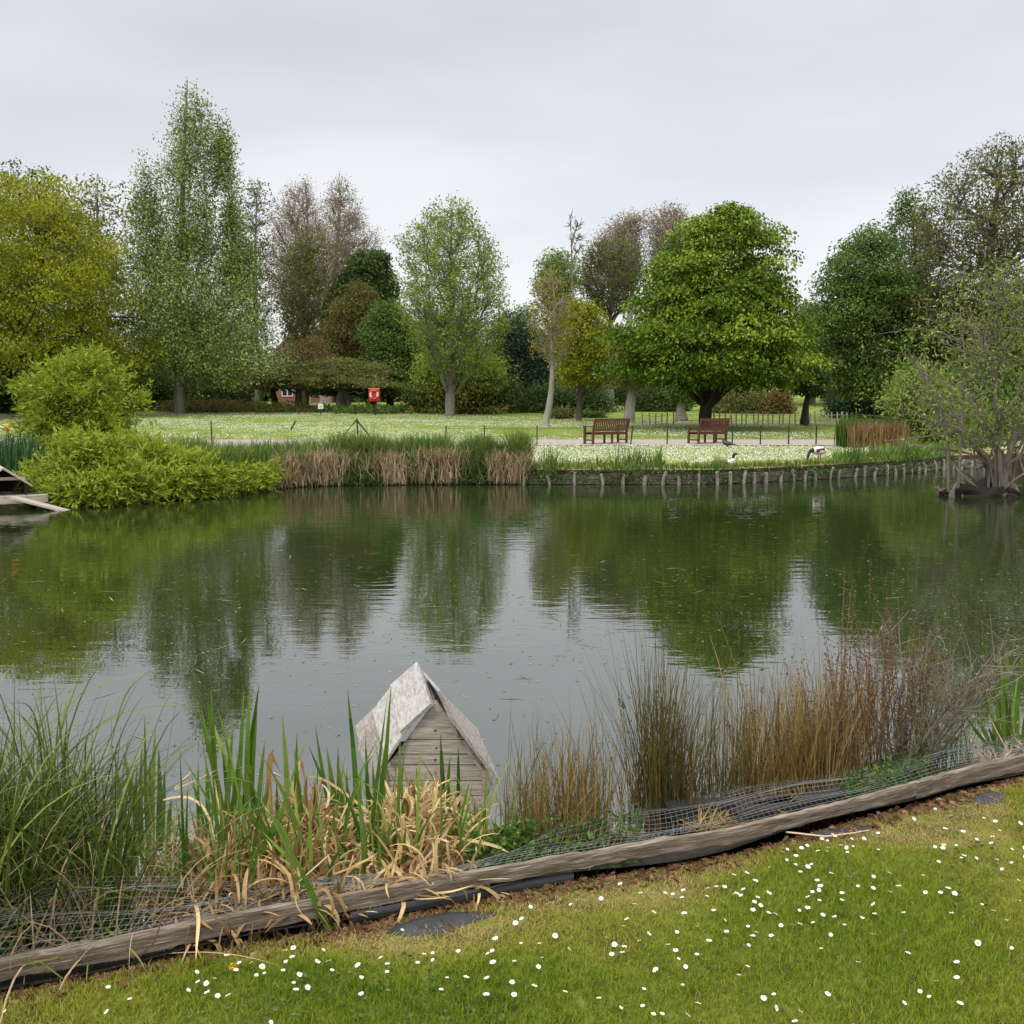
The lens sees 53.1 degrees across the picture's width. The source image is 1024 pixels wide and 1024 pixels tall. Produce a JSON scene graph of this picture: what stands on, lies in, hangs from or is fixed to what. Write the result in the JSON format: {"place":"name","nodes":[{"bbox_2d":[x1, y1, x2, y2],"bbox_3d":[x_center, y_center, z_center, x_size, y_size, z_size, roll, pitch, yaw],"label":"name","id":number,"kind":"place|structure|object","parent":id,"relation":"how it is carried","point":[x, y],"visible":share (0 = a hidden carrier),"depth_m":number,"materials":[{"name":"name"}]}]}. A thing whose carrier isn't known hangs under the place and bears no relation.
{"place":"outdoors","nodes":[
{"label":"outdoors","id":0,"kind":"place"},
{"bbox_2d":[263,441,536,487],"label":"dead bank grass","id":1,"kind":"structure","parent":0,"point":[376,461],"depth_m":26.12,"materials":[{"name":"plant"}]},
{"bbox_2d":[355,662,500,829],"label":"duck house","id":2,"kind":"structure","parent":0,"point":[454,726],"depth_m":5.12,"materials":[{"name":"grey wood"}]},
{"bbox_2d":[0,439,1020,444],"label":"path","id":3,"kind":"structure","parent":0,"point":[684,441],"depth_m":40.36,"materials":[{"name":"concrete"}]},
{"bbox_2d":[583,418,629,443],"bbox_3d":[3.607,-3.096,39.074,1.705,0.958,0.772,-4,7,-33],"label":"park bench","id":4,"kind":"object","parent":3,"relation":"on","point":[611,431],"visible":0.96,"depth_m":38.87,"materials":[{"name":"brown wood"}]},
{"bbox_2d":[687,418,729,443],"bbox_3d":[7.532,-3.119,39.266,1.585,0.958,0.772,-4,8,-36],"label":"park bench","id":5,"kind":"object","parent":3,"relation":"on","point":[715,431],"visible":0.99,"depth_m":39.04,"materials":[{"name":"brown wood"}]},
{"bbox_2d":[0,467,1023,992],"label":"water","id":6,"kind":"structure","parent":0,"point":[750,577],"depth_m":10.82,"materials":[{"name":"green liquid"}]},
{"bbox_2d":[0,466,69,510],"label":"duck house","id":7,"kind":"structure","parent":6,"relation":"on","point":[8,495],"depth_m":20.52,"materials":[{"name":"grey wood"}]},
{"bbox_2d":[303,446,358,485],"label":"reed tussock","id":8,"kind":"object","parent":6,"relation":"on","point":[326,470],"visible":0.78,"depth_m":25.84,"materials":[{"name":"plant"}]},
{"bbox_2d":[410,445,472,484],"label":"reed tussock","id":9,"kind":"object","parent":6,"relation":"in","point":[441,465],"visible":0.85,"depth_m":26.25,"materials":[{"name":"plant"}]},
{"bbox_2d":[479,443,538,484],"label":"reed tussock","id":10,"kind":"object","parent":6,"relation":"on","point":[517,468],"visible":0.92,"depth_m":26.29,"materials":[{"name":"plant"}]},
{"bbox_2d":[142,426,962,486],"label":"bank grass","id":11,"kind":"structure","parent":6,"relation":"on","point":[883,452],"depth_m":26.46,"materials":[{"name":"plant"}]},
{"bbox_2d":[276,456,962,487],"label":"bank weeds","id":12,"kind":"object","parent":6,"relation":"on","point":[352,482],"visible":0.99,"depth_m":26.36,"materials":[{"name":"plant"}]},
{"bbox_2d":[842,241,1023,497],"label":"willow tree","id":13,"kind":"object","parent":6,"relation":"in","point":[990,485],"visible":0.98,"depth_m":22.98,"materials":[{"name":"green plant"}]},
{"bbox_2d":[0,776,1023,1023],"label":"lawn","id":14,"kind":"structure","parent":0,"point":[642,889],"depth_m":3.10,"materials":[{"name":"plant"}]},
{"bbox_2d":[386,911,496,937],"bbox_3d":[-0.196,1.304,3.251,0.412,0.025,0.125,-2,7,-19],"label":"pond liner","id":15,"kind":"object","parent":14,"relation":"on","point":[430,921],"visible":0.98,"depth_m":3.24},
{"bbox_2d":[0,774,1023,1013],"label":"leaf litter","id":16,"kind":"object","parent":14,"relation":"on","point":[609,878],"visible":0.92,"depth_m":3.48,"materials":[{"name":"soil"}]},
{"bbox_2d":[153,829,1000,1023],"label":"clover","id":17,"kind":"object","parent":14,"relation":"on","point":[424,961],"visible":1,"depth_m":2.85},
{"bbox_2d":[0,385,1023,505],"bbox_3d":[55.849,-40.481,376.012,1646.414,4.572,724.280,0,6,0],"label":"park ground","id":18,"kind":"structure","parent":0,"point":[799,400],"depth_m":48.50,"materials":[{"name":"plant"}]},
{"bbox_2d":[0,424,52,473],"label":"iris patch","id":19,"kind":"object","parent":18,"relation":"on","point":[11,453],"visible":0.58,"depth_m":23.42,"materials":[{"name":"green plant"}]},
{"bbox_2d":[0,157,126,361],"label":"broadleaf tree","id":20,"kind":"object","parent":18,"relation":"on","point":[19,173],"visible":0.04,"depth_m":94.76,"materials":[{"name":"green plant"}]},
{"bbox_2d":[0,338,165,454],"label":"willow bush","id":21,"kind":"object","parent":18,"relation":"on","point":[77,388],"visible":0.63,"depth_m":25.29,"materials":[{"name":"green plant"}]},
{"bbox_2d":[0,169,187,416],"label":"maple tree","id":22,"kind":"object","parent":18,"relation":"on","point":[38,270],"visible":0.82,"depth_m":64.55,"materials":[{"name":"green plant"}]},
{"bbox_2d":[3,419,184,508],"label":"willow bush","id":23,"kind":"object","parent":18,"relation":"on","point":[56,476],"visible":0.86,"depth_m":21.18,"materials":[{"name":"green plant"}]},
{"bbox_2d":[62,173,174,404],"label":"broadleaf tree","id":24,"kind":"object","parent":18,"relation":"on","point":[96,206],"visible":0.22,"depth_m":89.44,"materials":[{"name":"green plant"}]},
{"bbox_2d":[113,360,186,410],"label":"shrub","id":25,"kind":"object","parent":18,"relation":"on","point":[162,395],"visible":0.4,"depth_m":78.42,"materials":[{"name":"green plant"}]},
{"bbox_2d":[87,416,236,506],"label":"willow bush","id":26,"kind":"object","parent":18,"relation":"on","point":[161,450],"visible":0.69,"depth_m":22.50,"materials":[{"name":"green plant"}]},
{"bbox_2d":[141,395,262,412],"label":"shrub","id":27,"kind":"object","parent":18,"relation":"on","point":[204,406],"visible":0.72,"depth_m":74.91,"materials":[{"name":"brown plant"}]},
{"bbox_2d":[107,76,300,413],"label":"poplar tree","id":28,"kind":"object","parent":18,"relation":"on","point":[200,359],"visible":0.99,"depth_m":69.61,"materials":[{"name":"green plant"}]},
{"bbox_2d":[186,366,260,406],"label":"shrub","id":29,"kind":"object","parent":18,"relation":"on","point":[241,394],"visible":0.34,"depth_m":80.23,"materials":[{"name":"green plant"}]},
{"bbox_2d":[172,446,297,498],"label":"willow bush","id":30,"kind":"object","parent":18,"relation":"on","point":[253,478],"visible":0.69,"depth_m":23.45,"materials":[{"name":"green plant"}]},
{"bbox_2d":[235,177,280,402],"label":"bare tree","id":31,"kind":"object","parent":18,"relation":"on","point":[255,226],"visible":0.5,"depth_m":86.03,"materials":[{"name":"grey plant"}]},
{"bbox_2d":[240,396,340,413],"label":"shrub","id":32,"kind":"object","parent":18,"relation":"on","point":[279,407],"visible":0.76,"depth_m":74.64,"materials":[{"name":"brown plant"}]},
{"bbox_2d":[261,174,332,403],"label":"bronze poplar","id":33,"kind":"object","parent":18,"relation":"on","point":[291,219],"visible":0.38,"depth_m":104.64,"materials":[{"name":"brown plant"}]},
{"bbox_2d":[264,223,346,404],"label":"broadleaf tree","id":34,"kind":"object","parent":18,"relation":"on","point":[302,321],"visible":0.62,"depth_m":89.67,"materials":[{"name":"green plant"}]},
{"bbox_2d":[243,335,373,404],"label":"acer tree","id":35,"kind":"object","parent":18,"relation":"on","point":[309,351],"visible":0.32,"depth_m":78.25,"materials":[{"name":"brown plant"}]},
{"bbox_2d":[263,354,412,407],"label":"cedar tree","id":36,"kind":"object","parent":18,"relation":"on","point":[341,374],"visible":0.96,"depth_m":75.16,"materials":[{"name":"green plant"}]},
{"bbox_2d":[303,278,383,406],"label":"broadleaf tree","id":37,"kind":"object","parent":18,"relation":"on","point":[341,328],"visible":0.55,"depth_m":83.73,"materials":[{"name":"brown plant"}]},
{"bbox_2d":[304,170,388,403],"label":"bronze poplar","id":38,"kind":"object","parent":18,"relation":"on","point":[348,240],"visible":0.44,"depth_m":102.61,"materials":[{"name":"brown plant"}]},
{"bbox_2d":[305,248,402,406],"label":"cypress tree","id":39,"kind":"object","parent":18,"relation":"on","point":[372,266],"visible":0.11,"depth_m":88.86,"materials":[{"name":"green plant"}]},
{"bbox_2d":[321,400,424,413],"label":"shrub","id":40,"kind":"object","parent":18,"relation":"on","point":[368,408],"visible":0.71,"depth_m":72.63,"materials":[{"name":"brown plant"}]},
{"bbox_2d":[352,296,425,405],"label":"broadleaf tree","id":41,"kind":"object","parent":18,"relation":"on","point":[385,335],"visible":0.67,"depth_m":79.81,"materials":[{"name":"green plant"}]},
{"bbox_2d":[387,190,519,416],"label":"lime tree","id":42,"kind":"object","parent":18,"relation":"on","point":[455,342],"visible":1,"depth_m":64.89,"materials":[{"name":"green plant"}]},
{"bbox_2d":[396,378,515,414],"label":"shrub","id":43,"kind":"object","parent":18,"relation":"on","point":[498,411],"visible":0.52,"depth_m":70.98,"materials":[{"name":"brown plant"}]},
{"bbox_2d":[406,350,523,403],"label":"shrub","id":44,"kind":"object","parent":18,"relation":"on","point":[491,373],"visible":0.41,"depth_m":72.05,"materials":[{"name":"green plant"}]},
{"bbox_2d":[394,376,537,413],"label":"shrub","id":45,"kind":"object","parent":18,"relation":"on","point":[484,404],"visible":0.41,"depth_m":72.71,"materials":[{"name":"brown plant"}]},
{"bbox_2d":[0,411,1022,462],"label":"daisy carpet","id":46,"kind":"object","parent":18,"relation":"on","point":[688,449],"visible":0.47,"depth_m":43.80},
{"bbox_2d":[486,306,558,404],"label":"tree","id":47,"kind":"object","parent":18,"relation":"on","point":[517,351],"visible":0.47,"depth_m":81.83,"materials":[{"name":"green plant"}]},
{"bbox_2d":[520,265,581,426],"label":"sapling tree","id":48,"kind":"object","parent":18,"relation":"on","point":[554,328],"visible":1,"depth_m":50.12,"materials":[{"name":"green plant"}]},
{"bbox_2d":[527,246,586,378],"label":"broadleaf tree","id":49,"kind":"object","parent":18,"relation":"on","point":[558,264],"visible":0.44,"depth_m":76.02,"materials":[{"name":"green plant"}]},
{"bbox_2d":[517,379,623,412],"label":"shrub","id":50,"kind":"object","parent":18,"relation":"on","point":[593,399],"visible":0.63,"depth_m":74.21,"materials":[{"name":"green plant"}]},
{"bbox_2d":[545,295,617,420],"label":"birch tree","id":51,"kind":"object","parent":18,"relation":"on","point":[578,371],"visible":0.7,"depth_m":59.37,"materials":[{"name":"green plant"}]},
{"bbox_2d":[574,235,650,407],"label":"pollard tree","id":52,"kind":"object","parent":18,"relation":"on","point":[611,293],"visible":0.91,"depth_m":79.32,"materials":[{"name":"brown plant"}]},
{"bbox_2d":[590,207,650,326],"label":"bronze poplar","id":53,"kind":"object","parent":18,"relation":"on","point":[626,227],"visible":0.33,"depth_m":101.83,"materials":[{"name":"brown plant"}]},
{"bbox_2d":[602,338,646,422],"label":"stout tree","id":54,"kind":"object","parent":18,"relation":"on","point":[629,411],"visible":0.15,"depth_m":56.47,"materials":[{"name":"green plant"}]},
{"bbox_2d":[621,383,698,411],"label":"shrub","id":55,"kind":"object","parent":18,"relation":"on","point":[647,400],"visible":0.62,"depth_m":76.32,"materials":[{"name":"green plant"}]},
{"bbox_2d":[640,200,691,385],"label":"bronze poplar","id":56,"kind":"object","parent":18,"relation":"on","point":[663,227],"visible":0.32,"depth_m":100.82,"materials":[{"name":"brown plant"}]},
{"bbox_2d":[591,200,836,427],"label":"chestnut tree","id":57,"kind":"object","parent":18,"relation":"on","point":[711,330],"visible":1,"depth_m":46.91,"materials":[{"name":"green plant"}]},
{"bbox_2d":[698,386,787,413],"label":"shrub","id":58,"kind":"object","parent":18,"relation":"on","point":[731,403],"visible":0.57,"depth_m":72.40,"materials":[{"name":"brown plant"}]},
{"bbox_2d":[522,459,984,484],"bbox_3d":[8.048,-0.964,28.716,16.167,0.722,2.084,-3,7,-23],"label":"post revetment","id":59,"kind":"object","parent":18,"relation":"on","point":[966,462],"visible":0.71,"depth_m":26.83,"materials":[{"name":"wood"}]},
{"bbox_2d":[756,387,799,413],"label":"shrub","id":60,"kind":"object","parent":18,"relation":"on","point":[781,403],"visible":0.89,"depth_m":71.02,"materials":[{"name":"brown plant"}]},
{"bbox_2d":[785,363,834,425],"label":"young tree","id":61,"kind":"object","parent":18,"relation":"on","point":[805,391],"visible":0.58,"depth_m":52.10,"materials":[{"name":"green plant"}]},
{"bbox_2d":[814,385,879,418],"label":"shrub","id":62,"kind":"object","parent":18,"relation":"on","point":[834,406],"visible":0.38,"depth_m":64.31,"materials":[{"name":"green plant"}]},
{"bbox_2d":[834,412,912,448],"bbox_3d":[12.847,-2.909,36.242,2.832,1.295,2.026,0,6,0],"label":"reed bed","id":63,"kind":"object","parent":18,"relation":"on","point":[847,432],"visible":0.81,"depth_m":35.74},
{"bbox_2d":[794,219,960,419],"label":"chestnut tree","id":64,"kind":"object","parent":18,"relation":"on","point":[865,293],"visible":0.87,"depth_m":55.64,"materials":[{"name":"green plant"}]},
{"bbox_2d":[881,183,950,347],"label":"broadleaf tree","id":65,"kind":"object","parent":18,"relation":"on","point":[903,211],"visible":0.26,"depth_m":60.20,"materials":[{"name":"green plant"}]},
{"bbox_2d":[871,350,1023,449],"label":"shrub","id":66,"kind":"object","parent":18,"relation":"on","point":[896,389],"visible":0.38,"depth_m":36.26,"materials":[{"name":"green plant"}]},
{"bbox_2d":[882,361,1023,439],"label":"shrub","id":67,"kind":"object","parent":18,"relation":"on","point":[1008,380],"visible":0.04,"depth_m":42.21,"materials":[{"name":"green plant"}]},
{"bbox_2d":[886,130,1023,380],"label":"alder tree","id":68,"kind":"object","parent":18,"relation":"on","point":[992,242],"visible":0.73,"depth_m":53.93,"materials":[{"name":"green plant"}]},
{"bbox_2d":[0,750,1023,989],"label":"pond margin","id":69,"kind":"object","parent":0,"point":[38,978],"visible":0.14,"depth_m":3.55,"materials":[{"name":"soil"}]},
{"bbox_2d":[0,666,197,981],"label":"long sedge blades","id":70,"kind":"object","parent":69,"relation":"on","point":[42,961],"visible":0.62,"depth_m":4.00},
{"bbox_2d":[114,715,175,863],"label":"iris clump","id":71,"kind":"object","parent":69,"relation":"on","point":[159,788],"visible":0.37,"depth_m":4.24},
{"bbox_2d":[0,639,290,1023],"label":"sedge clump","id":72,"kind":"object","parent":69,"relation":"on","point":[42,846],"visible":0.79,"depth_m":3.26,"materials":[{"name":"plant"}]},
{"bbox_2d":[0,897,321,980],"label":"edging timber","id":73,"kind":"object","parent":69,"relation":"on","point":[142,941],"visible":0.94,"depth_m":3.06,"materials":[{"name":"wood"}]},
{"bbox_2d":[134,798,286,963],"bbox_3d":[-1.063,1.342,3.654,0.659,0.719,1.252,-1,6,-13],"label":"dead leaf mound","id":74,"kind":"object","parent":69,"relation":"on","point":[220,890],"visible":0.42,"depth_m":3.30,"materials":[{"name":"plant"}]},
{"bbox_2d":[192,686,280,845],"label":"iris clump","id":75,"kind":"object","parent":74,"relation":"on","point":[250,748],"visible":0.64,"depth_m":4.13,"materials":[{"name":"plant"}]},
{"bbox_2d":[194,798,361,932],"bbox_3d":[-0.766,1.152,3.377,0.541,0.388,0.338,0,6,0],"label":"iris clump","id":76,"kind":"object","parent":69,"relation":"on","point":[308,887],"visible":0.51,"depth_m":3.35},
{"bbox_2d":[153,730,404,913],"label":"scattered iris blades","id":77,"kind":"object","parent":69,"relation":"on","point":[220,829],"visible":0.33,"depth_m":3.56,"materials":[{"name":"plant"}]},
{"bbox_2d":[212,769,385,946],"bbox_3d":[-0.785,1.286,3.829,0.714,0.733,1.409,-1,6,-12],"label":"dead leaf mound","id":78,"kind":"object","parent":69,"relation":"on","point":[273,878],"visible":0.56,"depth_m":3.43,"materials":[{"name":"plant"}]},
{"bbox_2d":[96,743,519,914],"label":"young reed shoots","id":79,"kind":"object","parent":69,"relation":"on","point":[461,833],"visible":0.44,"depth_m":3.52,"materials":[{"name":"plant"}]},
{"bbox_2d":[275,715,356,871],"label":"iris clump","id":80,"kind":"object","parent":69,"relation":"on","point":[321,772],"visible":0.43,"depth_m":4.13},
{"bbox_2d":[163,749,506,955],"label":"withered iris leaves","id":81,"kind":"object","parent":69,"relation":"on","point":[271,759],"visible":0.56,"depth_m":3.71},
{"bbox_2d":[288,765,512,933],"bbox_3d":[-0.466,1.321,3.948,1.000,0.782,1.439,0,6,0],"label":"dead leaf mound","id":82,"kind":"object","parent":69,"relation":"on","point":[417,866],"visible":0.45,"depth_m":3.61,"materials":[{"name":"plant"}]},
{"bbox_2d":[347,689,459,872],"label":"iris clump","id":83,"kind":"object","parent":69,"relation":"on","point":[383,779],"visible":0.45,"depth_m":4.05,"materials":[{"name":"plant"}]},
{"bbox_2d":[350,872,573,921],"bbox_3d":[-0.152,1.287,3.433,0.793,0.029,0.014,-2,7,-21],"label":"liner edge","id":84,"kind":"object","parent":69,"relation":"on","point":[414,905],"visible":0.97,"depth_m":3.42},
{"bbox_2d":[456,773,560,887],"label":"nettle clump","id":85,"kind":"object","parent":69,"relation":"on","point":[501,843],"visible":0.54,"depth_m":3.74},
{"bbox_2d":[0,735,1023,954],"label":"wire netting","id":86,"kind":"object","parent":69,"relation":"on","point":[384,881],"visible":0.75,"depth_m":3.61,"materials":[{"name":"metal"}]},
{"bbox_2d":[477,701,655,852],"bbox_3d":[0.242,1.192,4.382,0.805,0.799,0.679,0,6,0],"label":"rush tussock","id":87,"kind":"object","parent":69,"relation":"on","point":[535,776],"visible":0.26,"depth_m":4.39,"materials":[{"name":"brown plant"}]},
{"bbox_2d":[477,688,659,879],"bbox_3d":[0.273,1.125,4.277,0.791,0.892,0.772,3,7,27],"label":"rush tussock","id":88,"kind":"object","parent":69,"relation":"on","point":[587,769],"visible":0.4,"depth_m":4.28,"materials":[{"name":"plant"}]},
{"bbox_2d":[492,808,644,885],"bbox_3d":[0.241,1.296,3.987,0.664,0.363,0.856,0,6,0],"label":"weed patch","id":89,"kind":"object","parent":69,"relation":"on","point":[539,848],"visible":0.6,"depth_m":3.85,"materials":[{"name":"plant"}]},
{"bbox_2d":[502,713,641,877],"bbox_3d":[0.253,1.115,3.905,0.583,0.667,0.613,0,6,0],"label":"rush tussock","id":90,"kind":"object","parent":69,"relation":"on","point":[540,803],"visible":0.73,"depth_m":3.94,"materials":[{"name":"plant"}]},
{"bbox_2d":[320,781,916,913],"bbox_3d":[0.544,1.209,3.735,2.488,0.067,0.098,-3,7,-23],"label":"edging timber","id":91,"kind":"object","parent":69,"relation":"on","point":[397,892],"visible":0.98,"depth_m":3.64,"materials":[{"name":"wood"}]},
{"bbox_2d":[576,601,834,866],"bbox_3d":[0.811,0.960,4.372,1.136,1.212,0.921,0,6,0],"label":"rush tussock","id":92,"kind":"object","parent":69,"relation":"on","point":[658,772],"visible":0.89,"depth_m":4.42,"materials":[{"name":"plant"}]},
{"bbox_2d":[663,794,796,819],"bbox_3d":[0.936,1.263,4.393,0.568,0.050,0.090,-1,6,-7],"label":"wire mesh","id":93,"kind":"object","parent":69,"relation":"on","point":[677,805],"visible":0.5,"depth_m":4.36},
{"bbox_2d":[658,635,812,829],"bbox_3d":[1.004,1.040,4.696,0.844,0.948,0.720,0,6,0],"label":"rush tussock","id":94,"kind":"object","parent":69,"relation":"on","point":[730,778],"visible":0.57,"depth_m":4.67,"materials":[{"name":"plant"}]},
{"bbox_2d":[670,780,840,832],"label":"dead rush litter","id":95,"kind":"object","parent":69,"relation":"on","point":[712,818],"visible":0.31,"depth_m":4.27,"materials":[{"name":"beige plant"}]},
{"bbox_2d":[729,785,857,823],"bbox_3d":[1.218,1.262,4.404,0.627,0.050,0.090,-3,7,-25],"label":"wire mesh","id":96,"kind":"object","parent":69,"relation":"on","point":[795,803],"visible":0.71,"depth_m":4.35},
{"bbox_2d":[712,613,892,836],"bbox_3d":[1.398,0.987,5.053,1.330,1.089,0.772,-4,7,-30],"label":"rush tussock","id":97,"kind":"object","parent":69,"relation":"on","point":[775,715],"visible":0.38,"depth_m":4.91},
{"bbox_2d":[709,637,904,841],"bbox_3d":[1.352,1.027,4.863,1.262,0.959,0.882,-3,7,-24],"label":"rush tussock","id":98,"kind":"object","parent":69,"relation":"on","point":[811,766],"visible":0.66,"depth_m":4.75,"materials":[{"name":"brown plant"}]},
{"bbox_2d":[780,563,969,794],"bbox_3d":[1.842,0.844,5.081,1.338,1.301,0.753,-4,8,-35],"label":"loosestrife","id":99,"kind":"object","parent":69,"relation":"on","point":[871,711],"visible":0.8,"depth_m":4.96,"materials":[{"name":"plant"}]},
{"bbox_2d":[839,745,932,815],"bbox_3d":[1.738,1.239,4.789,0.429,0.395,1.278,2,7,22],"label":"weed patch","id":100,"kind":"object","parent":69,"relation":"on","point":[862,779],"visible":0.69,"depth_m":4.57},
{"bbox_2d":[818,598,1023,783],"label":"twiggy shrub","id":101,"kind":"object","parent":69,"relation":"on","point":[943,732],"visible":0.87,"depth_m":4.88,"materials":[{"name":"brown plant"}]},
{"bbox_2d":[864,670,1007,776],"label":"grass tuft","id":102,"kind":"object","parent":69,"relation":"on","point":[952,755],"visible":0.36,"depth_m":5.13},
{"bbox_2d":[913,754,1023,797],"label":"edging timber","id":103,"kind":"object","parent":69,"relation":"on","point":[928,785],"visible":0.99,"depth_m":4.43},
{"bbox_2d":[968,655,1023,753],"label":"iris clump","id":104,"kind":"object","parent":69,"relation":"on","point":[1004,705],"visible":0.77,"depth_m":5.28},
{"bbox_2d":[0,0,1023,352],"label":"sky","id":105,"kind":"structure","parent":0,"point":[810,115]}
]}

